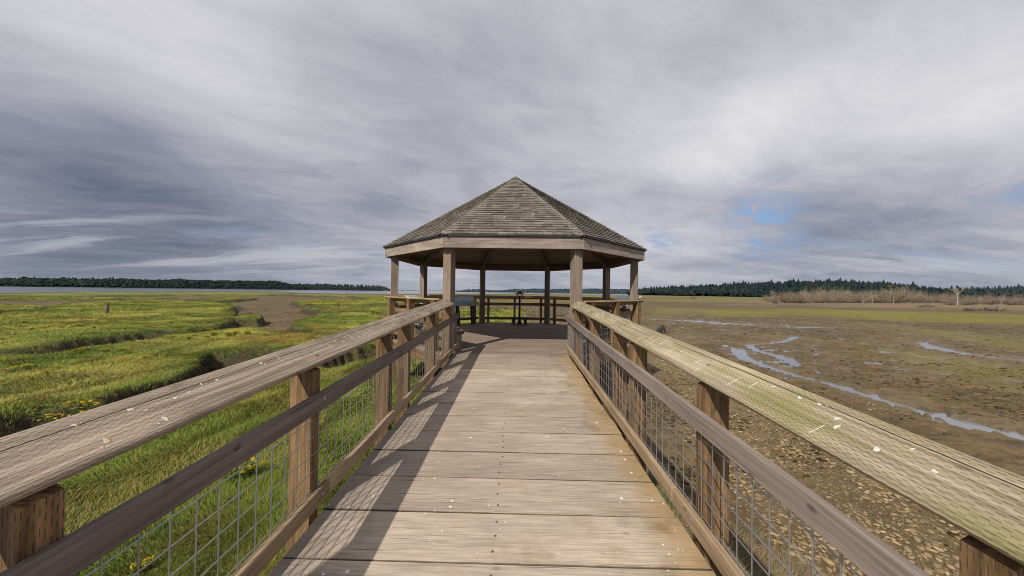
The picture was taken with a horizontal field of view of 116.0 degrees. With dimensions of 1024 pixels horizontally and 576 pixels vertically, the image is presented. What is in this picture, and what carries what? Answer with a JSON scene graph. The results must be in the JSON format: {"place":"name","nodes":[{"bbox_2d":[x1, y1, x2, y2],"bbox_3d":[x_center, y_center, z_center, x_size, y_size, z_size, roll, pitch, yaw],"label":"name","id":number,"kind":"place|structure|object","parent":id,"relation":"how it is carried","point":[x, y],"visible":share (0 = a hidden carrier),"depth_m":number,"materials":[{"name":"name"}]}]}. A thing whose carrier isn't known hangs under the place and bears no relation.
{"place":"outdoors","nodes":[
{"label":"outdoors","id":0,"kind":"place"},
{"bbox_2d":[4,283,303,289],"bbox_3d":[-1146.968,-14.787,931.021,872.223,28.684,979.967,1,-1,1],"label":"hill","id":1,"kind":"structure","parent":0,"point":[223,287],"depth_m":940.23,"materials":[{"name":"green plant"}]},
{"bbox_2d":[0,276,304,289],"bbox_3d":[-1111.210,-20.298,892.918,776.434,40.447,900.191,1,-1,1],"label":"forest","id":2,"kind":"object","parent":1,"relation":"on","point":[98,282],"visible":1,"depth_m":925.85,"materials":[{"name":"green plant"}]},
{"bbox_2d":[304,286,386,290],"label":"hill","id":3,"kind":"structure","parent":0,"point":[355,289],"depth_m":1382.58,"materials":[{"name":"green plant"}]},
{"bbox_2d":[297,283,389,290],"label":"forest","id":4,"kind":"object","parent":3,"relation":"on","point":[330,286],"visible":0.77,"depth_m":1418.93,"materials":[{"name":"green plant"}]},
{"bbox_2d":[0,291,1023,575],"bbox_3d":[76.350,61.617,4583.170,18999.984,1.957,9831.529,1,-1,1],"label":"ground","id":5,"kind":"structure","parent":0,"point":[998,449],"depth_m":12.29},
{"bbox_2d":[42,368,57,373],"bbox_3d":[-12.168,2.188,8.395,0.282,0.200,0.301,0,-1,41],"label":"yellow wildflower","id":6,"kind":"object","parent":5,"relation":"on","point":[47,371],"visible":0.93,"depth_m":8.38,"materials":[{"name":"yellow plant"}]},
{"bbox_2d":[37,413,69,424],"bbox_3d":[-7.687,2.276,5.397,0.325,0.324,0.319,1,-1,-20],"label":"yellow wildflower","id":7,"kind":"object","parent":5,"relation":"on","point":[53,417],"visible":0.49,"depth_m":5.40,"materials":[{"name":"yellow plant"}]},
{"bbox_2d":[62,398,99,415],"bbox_3d":[-7.655,2.194,5.708,0.452,0.471,0.422,1,-1,18],"label":"yellow wildflower","id":8,"kind":"object","parent":5,"relation":"on","point":[83,406],"visible":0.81,"depth_m":5.68,"materials":[{"name":"yellow plant"}]},
{"bbox_2d":[105,303,108,313],"bbox_3d":[-35.381,1.898,27.951,0.257,1.159,0.230,1,-1,1],"label":"wooden stake","id":9,"kind":"object","parent":5,"relation":"on","point":[106,308],"visible":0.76,"depth_m":27.91,"materials":[{"name":"brown wood"}]},
{"bbox_2d":[130,556,150,573],"bbox_3d":[-3.247,2.426,2.791,0.126,0.128,0.105,1,-1,-30],"label":"yellow wildflower","id":10,"kind":"object","parent":5,"relation":"on","point":[134,566],"visible":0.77,"depth_m":2.78,"materials":[{"name":"yellow plant"}]},
{"bbox_2d":[142,555,158,569],"bbox_3d":[-3.200,2.440,2.831,0.101,0.102,0.108,0,-1,25],"label":"yellow wildflower","id":11,"kind":"object","parent":5,"relation":"on","point":[149,564],"visible":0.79,"depth_m":2.82,"materials":[{"name":"yellow plant"}]},
{"bbox_2d":[4,310,374,433],"bbox_3d":[-17.100,2.697,23.935,38.066,0.892,36.443,0,-1,23],"label":"bank fringe","id":12,"kind":"object","parent":5,"relation":"on","point":[201,358],"visible":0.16,"depth_m":13.13,"materials":[{"name":"green plant"}]},
{"bbox_2d":[221,457,255,483],"bbox_3d":[-3.450,2.267,4.006,0.430,0.367,0.402,1,-1,13],"label":"yellow wildflower","id":13,"kind":"object","parent":5,"relation":"on","point":[236,470],"visible":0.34,"depth_m":3.98,"materials":[{"name":"yellow plant"}]},
{"bbox_2d":[241,458,265,478],"bbox_3d":[-3.333,2.308,4.074,0.287,0.257,0.281,1,-1,-2],"label":"yellow wildflower","id":14,"kind":"object","parent":5,"relation":"on","point":[250,469],"visible":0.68,"depth_m":4.08,"materials":[{"name":"yellow plant"}]},
{"bbox_2d":[0,296,528,575],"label":"marsh grass","id":15,"kind":"structure","parent":5,"relation":"on","point":[132,307],"depth_m":6.99,"materials":[{"name":"green plant"}]},
{"bbox_2d":[268,353,715,575],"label":"boardwalk","id":16,"kind":"structure","parent":5,"relation":"on","point":[471,464],"depth_m":2.29,"materials":[{"name":"brown wood"}]},
{"bbox_2d":[0,299,458,575],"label":"boardwalk railing","id":17,"kind":"object","parent":16,"relation":"attached to","point":[38,463],"visible":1,"depth_m":1.38,"materials":[{"name":"brown wood"}]},
{"bbox_2d":[566,301,1023,575],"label":"boardwalk railing","id":18,"kind":"object","parent":16,"relation":"attached to","point":[980,502],"visible":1,"depth_m":1.32,"materials":[{"name":"brown wood"}]},
{"bbox_2d":[383,176,646,399],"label":"pavilion","id":19,"kind":"structure","parent":5,"relation":"on","point":[515,223],"depth_m":7.92,"materials":[{"name":"brown wood"}]},
{"bbox_2d":[398,295,419,312],"bbox_3d":[-3.350,0.955,10.021,0.197,1.441,2.739,1,-1,1],"label":"pavilion railing","id":20,"kind":"object","parent":19,"relation":"attached to","point":[404,305],"visible":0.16,"depth_m":9.98,"materials":[{"name":"brown wood"}]},
{"bbox_2d":[405,295,425,303],"bbox_3d":[-3.011,0.364,10.291,0.533,0.264,1.000,1,-1,1],"label":"interpretive panel","id":21,"kind":"object","parent":20,"relation":"attached to","point":[416,296],"visible":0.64,"depth_m":10.20,"materials":[{"name":"white"}]},
{"bbox_2d":[384,296,441,351],"bbox_3d":[-2.396,0.938,7.599,0.202,1.441,2.739,1,-1,-44],"label":"pavilion railing","id":22,"kind":"object","parent":19,"relation":"attached to","point":[392,309],"visible":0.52,"depth_m":7.55,"materials":[{"name":"brown wood"}]},
{"bbox_2d":[414,321,468,348],"bbox_3d":[-1.905,1.121,7.817,0.390,0.455,2.349,1,-1,-44],"label":"bench","id":23,"kind":"object","parent":19,"relation":"on","point":[460,331],"visible":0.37,"depth_m":7.13,"materials":[{"name":"brown wood"}]},
{"bbox_2d":[427,295,479,322],"bbox_3d":[-2.314,0.999,12.407,2.739,1.441,0.197,1,-1,-44],"label":"pavilion railing","id":24,"kind":"object","parent":19,"relation":"attached to","point":[441,297],"visible":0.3,"depth_m":12.75,"materials":[{"name":"brown wood"}]},
{"bbox_2d":[455,296,479,324],"bbox_3d":[-1.835,0.871,12.417,1.120,1.077,0.485,1,-1,-44],"label":"interpretive panel","id":25,"kind":"object","parent":19,"relation":"on","point":[471,301],"visible":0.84,"depth_m":12.45,"materials":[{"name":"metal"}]},
{"bbox_2d":[485,295,543,322],"bbox_3d":[0.106,1.045,13.362,2.739,1.441,0.197,1,-1,1],"label":"pavilion railing","id":26,"kind":"object","parent":19,"relation":"attached to","point":[488,303],"visible":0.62,"depth_m":13.30,"materials":[{"name":"brown wood"}]},
{"bbox_2d":[510,317,528,324],"bbox_3d":[0.294,1.286,12.541,0.720,0.303,0.320,1,-1,1],"label":"step stool","id":27,"kind":"object","parent":19,"relation":"on","point":[514,320],"visible":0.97,"depth_m":12.45,"materials":[{"name":"wood"}]},
{"bbox_2d":[516,290,523,323],"bbox_3d":[0.306,0.771,12.850,0.325,1.342,0.445,1,-1,1],"label":"binocular viewer","id":28,"kind":"object","parent":19,"relation":"on","point":[519,311],"visible":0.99,"depth_m":12.80,"materials":[{"name":"metal"}]},
{"bbox_2d":[550,296,610,328],"bbox_3d":[2.492,1.065,12.326,0.197,1.441,2.739,1,-1,-44],"label":"pavilion railing","id":29,"kind":"object","parent":19,"relation":"attached to","point":[554,319],"visible":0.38,"depth_m":12.75,"materials":[{"name":"brown wood"}]},
{"bbox_2d":[582,300,643,369],"bbox_3d":[2.414,1.004,7.518,2.739,1.441,0.202,1,-1,-44],"label":"pavilion railing","id":30,"kind":"object","parent":19,"relation":"attached to","point":[635,313],"visible":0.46,"depth_m":7.47,"materials":[{"name":"brown wood"}]},
{"bbox_2d":[609,298,640,319],"bbox_3d":[3.448,1.049,9.906,0.197,1.441,2.739,1,-1,1],"label":"pavilion railing","id":31,"kind":"object","parent":19,"relation":"attached to","point":[623,308],"visible":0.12,"depth_m":9.84,"materials":[{"name":"brown wood"}]},
{"bbox_2d":[612,295,640,305],"bbox_3d":[3.307,0.374,9.649,0.434,0.282,1.960,1,-1,1],"label":"interpretive panel","id":32,"kind":"object","parent":19,"relation":"attached to","point":[618,297],"visible":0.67,"depth_m":9.73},
{"bbox_2d":[237,304,1023,547],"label":"seaweed","id":33,"kind":"object","parent":5,"relation":"on","point":[689,475],"visible":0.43,"depth_m":10.22,"materials":[{"name":"brown plant"}]},
{"bbox_2d":[626,442,828,575],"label":"pickleweed","id":34,"kind":"object","parent":5,"relation":"on","point":[760,556],"visible":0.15,"depth_m":3.45,"materials":[{"name":"brown plant"}]},
{"bbox_2d":[767,290,804,302],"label":"dead shrub","id":35,"kind":"object","parent":5,"relation":"on","point":[785,300],"visible":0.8,"depth_m":123.51,"materials":[{"name":"brown plant"}]},
{"bbox_2d":[788,294,814,303],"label":"dead shrub","id":36,"kind":"object","parent":5,"relation":"on","point":[803,301],"visible":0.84,"depth_m":119.17,"materials":[{"name":"brown plant"}]},
{"bbox_2d":[647,331,965,575],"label":"pebbles","id":37,"kind":"object","parent":5,"relation":"on","point":[873,501],"visible":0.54,"depth_m":4.81,"materials":[{"name":"beige stone"}]},
{"bbox_2d":[802,289,839,302],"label":"dead shrub","id":38,"kind":"object","parent":5,"relation":"on","point":[820,300],"visible":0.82,"depth_m":126.60,"materials":[{"name":"brown plant"}]},
{"bbox_2d":[821,556,833,564],"bbox_3d":[3.607,3.115,3.659,0.084,0.029,0.125,4,-1,-8],"label":"cobble","id":39,"kind":"object","parent":5,"relation":"on","point":[828,561],"visible":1,"depth_m":3.64,"materials":[{"name":"beige stone"}]},
{"bbox_2d":[825,566,832,572],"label":"cobble","id":40,"kind":"object","parent":5,"relation":"on","point":[828,569],"visible":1,"depth_m":3.52,"materials":[{"name":"beige stone"}]},
{"bbox_2d":[817,290,846,302],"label":"dead shrub","id":41,"kind":"object","parent":5,"relation":"on","point":[833,300],"visible":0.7,"depth_m":127.42,"materials":[{"name":"brown plant"}]},
{"bbox_2d":[814,286,858,297],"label":"dead shrub","id":42,"kind":"object","parent":5,"relation":"on","point":[834,293],"visible":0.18,"depth_m":170.73,"materials":[{"name":"brown plant"}]},
{"bbox_2d":[821,291,854,299],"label":"dead shrub","id":43,"kind":"object","parent":5,"relation":"on","point":[836,294],"visible":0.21,"depth_m":152.91,"materials":[{"name":"brown plant"}]},
{"bbox_2d":[830,293,851,302],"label":"dead shrub","id":44,"kind":"object","parent":5,"relation":"on","point":[841,298],"visible":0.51,"depth_m":135.90,"materials":[{"name":"brown plant"}]},
{"bbox_2d":[836,565,849,572],"bbox_3d":[3.670,3.113,3.548,0.071,0.024,0.112,6,-2,-14],"label":"cobble","id":45,"kind":"object","parent":5,"relation":"on","point":[844,570],"visible":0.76,"depth_m":3.53,"materials":[{"name":"beige stone"}]},
{"bbox_2d":[831,289,865,302],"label":"dead shrub","id":46,"kind":"object","parent":5,"relation":"on","point":[848,300],"visible":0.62,"depth_m":136.14,"materials":[{"name":"brown plant"}]},
{"bbox_2d":[836,292,868,298],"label":"dead shrub","id":47,"kind":"object","parent":5,"relation":"on","point":[857,294],"visible":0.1,"depth_m":149.01,"materials":[{"name":"brown plant"}]},
{"bbox_2d":[843,290,874,302],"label":"dead shrub","id":48,"kind":"object","parent":5,"relation":"on","point":[859,296],"visible":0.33,"depth_m":139.45,"materials":[{"name":"brown plant"}]},
{"bbox_2d":[849,294,872,302],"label":"dead shrub","id":49,"kind":"object","parent":5,"relation":"on","point":[866,299],"visible":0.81,"depth_m":135.96,"materials":[{"name":"brown plant"}]},
{"bbox_2d":[864,294,890,302],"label":"dead shrub","id":50,"kind":"object","parent":5,"relation":"on","point":[877,300],"visible":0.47,"depth_m":141.83,"materials":[{"name":"brown plant"}]},
{"bbox_2d":[874,519,882,524],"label":"cobble","id":51,"kind":"object","parent":5,"relation":"on","point":[878,521],"visible":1,"depth_m":4.26,"materials":[{"name":"beige stone"}]},
{"bbox_2d":[875,295,891,302],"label":"dead shrub","id":52,"kind":"object","parent":5,"relation":"on","point":[886,299],"visible":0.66,"depth_m":141.58,"materials":[{"name":"brown plant"}]},
{"bbox_2d":[865,288,906,298],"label":"dead shrub","id":53,"kind":"object","parent":5,"relation":"on","point":[884,293],"visible":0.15,"depth_m":170.63,"materials":[{"name":"brown plant"}]},
{"bbox_2d":[873,289,921,303],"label":"dead shrub","id":54,"kind":"object","parent":5,"relation":"on","point":[897,298],"visible":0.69,"depth_m":144.41,"materials":[{"name":"brown plant"}]},
{"bbox_2d":[880,283,916,293],"bbox_3d":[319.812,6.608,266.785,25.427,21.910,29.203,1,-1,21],"label":"dead shrub","id":55,"kind":"object","parent":5,"relation":"on","point":[897,290],"visible":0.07,"depth_m":267.48,"materials":[{"name":"brown plant"}]},
{"bbox_2d":[878,286,920,302],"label":"dead shrub","id":56,"kind":"object","parent":5,"relation":"on","point":[901,293],"visible":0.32,"depth_m":157.40,"materials":[{"name":"brown plant"}]},
{"bbox_2d":[886,291,918,302],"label":"dead shrub","id":57,"kind":"object","parent":5,"relation":"on","point":[904,296],"visible":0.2,"depth_m":159.02,"materials":[{"name":"brown plant"}]},
{"bbox_2d":[902,547,911,552],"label":"cobble","id":58,"kind":"object","parent":5,"relation":"on","point":[907,549],"visible":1,"depth_m":3.82,"materials":[{"name":"beige stone"}]},
{"bbox_2d":[912,536,920,542],"bbox_3d":[5.045,3.128,3.993,0.107,0.038,0.070,1,-1,-36],"label":"cobble","id":59,"kind":"object","parent":5,"relation":"on","point":[916,539],"visible":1,"depth_m":3.98,"materials":[{"name":"beige stone"}]},
{"bbox_2d":[904,287,931,301],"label":"dead shrub","id":60,"kind":"object","parent":5,"relation":"on","point":[919,293],"visible":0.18,"depth_m":186.34,"materials":[{"name":"brown plant"}]},
{"bbox_2d":[905,294,937,302],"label":"dead shrub","id":61,"kind":"object","parent":5,"relation":"on","point":[922,300],"visible":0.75,"depth_m":152.92,"materials":[{"name":"brown plant"}]},
{"bbox_2d":[915,296,935,302],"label":"dead shrub","id":62,"kind":"object","parent":5,"relation":"on","point":[927,301],"visible":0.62,"depth_m":160.83,"materials":[{"name":"brown plant"}]},
{"bbox_2d":[923,552,931,557],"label":"cobble","id":63,"kind":"object","parent":5,"relation":"on","point":[927,554],"visible":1,"depth_m":3.77,"materials":[{"name":"beige stone"}]},
{"bbox_2d":[923,541,931,547],"bbox_3d":[5.080,3.129,3.906,0.065,0.034,0.109,-1,7,36],"label":"cobble","id":64,"kind":"object","parent":5,"relation":"on","point":[928,544],"visible":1,"depth_m":3.90,"materials":[{"name":"beige stone"}]},
{"bbox_2d":[923,568,932,575],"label":"cobble","id":65,"kind":"object","parent":5,"relation":"on","point":[927,571],"visible":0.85,"depth_m":3.53,"materials":[{"name":"beige stone"}]},
{"bbox_2d":[925,548,937,552],"bbox_3d":[5.013,3.134,3.825,0.048,0.029,0.097,3,-7,-44],"label":"cobble","id":66,"kind":"object","parent":5,"relation":"on","point":[932,550],"visible":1,"depth_m":3.81,"materials":[{"name":"beige stone"}]},
{"bbox_2d":[929,541,939,546],"bbox_3d":[5.162,3.124,3.911,0.081,0.041,0.090,0,-1,27],"label":"cobble","id":67,"kind":"object","parent":5,"relation":"on","point":[934,543],"visible":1,"depth_m":3.90,"materials":[{"name":"beige stone"}]},
{"bbox_2d":[931,562,940,567],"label":"cobble","id":68,"kind":"object","parent":5,"relation":"on","point":[935,564],"visible":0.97,"depth_m":3.62,"materials":[{"name":"beige stone"}]},
{"bbox_2d":[932,545,943,551],"bbox_3d":[5.113,3.131,3.841,0.091,0.021,0.066,14,9,42],"label":"cobble","id":69,"kind":"object","parent":5,"relation":"on","point":[937,548],"visible":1,"depth_m":3.83,"materials":[{"name":"beige stone"}]},
{"bbox_2d":[932,568,945,573],"bbox_3d":[4.732,3.130,3.546,0.092,0.035,0.069,-15,-7,43],"label":"cobble","id":70,"kind":"object","parent":5,"relation":"on","point":[939,570],"visible":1,"depth_m":3.53,"materials":[{"name":"beige stone"}]},
{"bbox_2d":[929,296,950,302],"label":"dead shrub","id":71,"kind":"object","parent":5,"relation":"on","point":[937,299],"visible":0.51,"depth_m":172.22,"materials":[{"name":"brown plant"}]},
{"bbox_2d":[941,299,958,304],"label":"dead shrub","id":72,"kind":"object","parent":5,"relation":"on","point":[948,303],"visible":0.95,"depth_m":125.15,"materials":[{"name":"brown plant"}]},
{"bbox_2d":[951,555,958,560],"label":"cobble","id":73,"kind":"object","parent":5,"relation":"on","point":[956,557],"visible":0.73,"depth_m":3.71,"materials":[{"name":"beige stone"}]},
{"bbox_2d":[950,286,964,304],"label":"dead tree","id":74,"kind":"object","parent":5,"relation":"on","point":[957,293],"visible":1,"depth_m":118.35,"materials":[{"name":"grey wood"}]},
{"bbox_2d":[956,296,979,304],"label":"dead shrub","id":75,"kind":"object","parent":5,"relation":"on","point":[968,303],"visible":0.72,"depth_m":127.82,"materials":[{"name":"brown plant"}]},
{"bbox_2d":[962,307,976,310],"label":"driftwood heap","id":76,"kind":"object","parent":5,"relation":"on","point":[969,309],"visible":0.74,"depth_m":74.41,"materials":[{"name":"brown wood"}]},
{"bbox_2d":[964,297,985,303],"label":"dead shrub","id":77,"kind":"object","parent":5,"relation":"on","point":[975,300],"visible":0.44,"depth_m":142.13,"materials":[{"name":"brown plant"}]},
{"bbox_2d":[963,294,991,303],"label":"dead shrub","id":78,"kind":"object","parent":5,"relation":"on","point":[979,300],"visible":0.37,"depth_m":158.28,"materials":[{"name":"brown plant"}]},
{"bbox_2d":[960,283,1023,298],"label":"forest","id":79,"kind":"object","parent":5,"relation":"on","point":[1007,291],"visible":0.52,"depth_m":565.90,"materials":[{"name":"green plant"}]},
{"bbox_2d":[975,306,1010,311],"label":"driftwood heap","id":80,"kind":"object","parent":5,"relation":"on","point":[991,309],"visible":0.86,"depth_m":75.89,"materials":[{"name":"grey wood"}]},
{"bbox_2d":[981,298,1004,304],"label":"dead shrub","id":81,"kind":"object","parent":5,"relation":"on","point":[992,302],"visible":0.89,"depth_m":143.73,"materials":[{"name":"brown plant"}]},
{"bbox_2d":[994,296,1022,304],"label":"dead shrub","id":82,"kind":"object","parent":5,"relation":"on","point":[1012,302],"visible":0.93,"depth_m":139.86,"materials":[{"name":"brown plant"}]},
{"bbox_2d":[0,286,1023,439],"bbox_3d":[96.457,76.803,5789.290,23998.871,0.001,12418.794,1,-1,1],"label":"water","id":83,"kind":"structure","parent":0,"point":[739,353],"depth_m":20.23,"materials":[{"name":"grey liquid"}]},
{"bbox_2d":[0,0,1023,290],"label":"sky","id":84,"kind":"structure","parent":0,"point":[288,141],"materials":[{"name":"grey"}]},
{"bbox_2d":[502,289,627,293],"bbox_3d":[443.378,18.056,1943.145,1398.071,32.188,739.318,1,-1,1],"label":"hill","id":85,"kind":"structure","parent":0,"point":[584,292],"depth_m":1915.04,"materials":[{"name":"green plant"}]},
{"bbox_2d":[488,288,628,293],"bbox_3d":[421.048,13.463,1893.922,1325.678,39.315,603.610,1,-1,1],"label":"forest","id":86,"kind":"object","parent":85,"relation":"on","point":[514,289],"visible":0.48,"depth_m":1954.61,"materials":[{"name":"plant"}]},
{"bbox_2d":[648,294,769,296],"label":"hill","id":87,"kind":"structure","parent":0,"point":[710,295],"depth_m":540.58,"materials":[{"name":"plant"}]},
{"bbox_2d":[626,278,965,297],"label":"forest","id":88,"kind":"object","parent":87,"relation":"on","point":[734,289],"visible":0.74,"depth_m":531.54,"materials":[{"name":"green plant"}]},
{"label":"hill","id":89,"kind":"structure","parent":0,"visible":0},
{"bbox_2d":[455,289,490,291],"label":"forest","id":90,"kind":"object","parent":89,"relation":"on","point":[467,290],"visible":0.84,"depth_m":1563.13,"materials":[{"name":"plant"}]}
]}

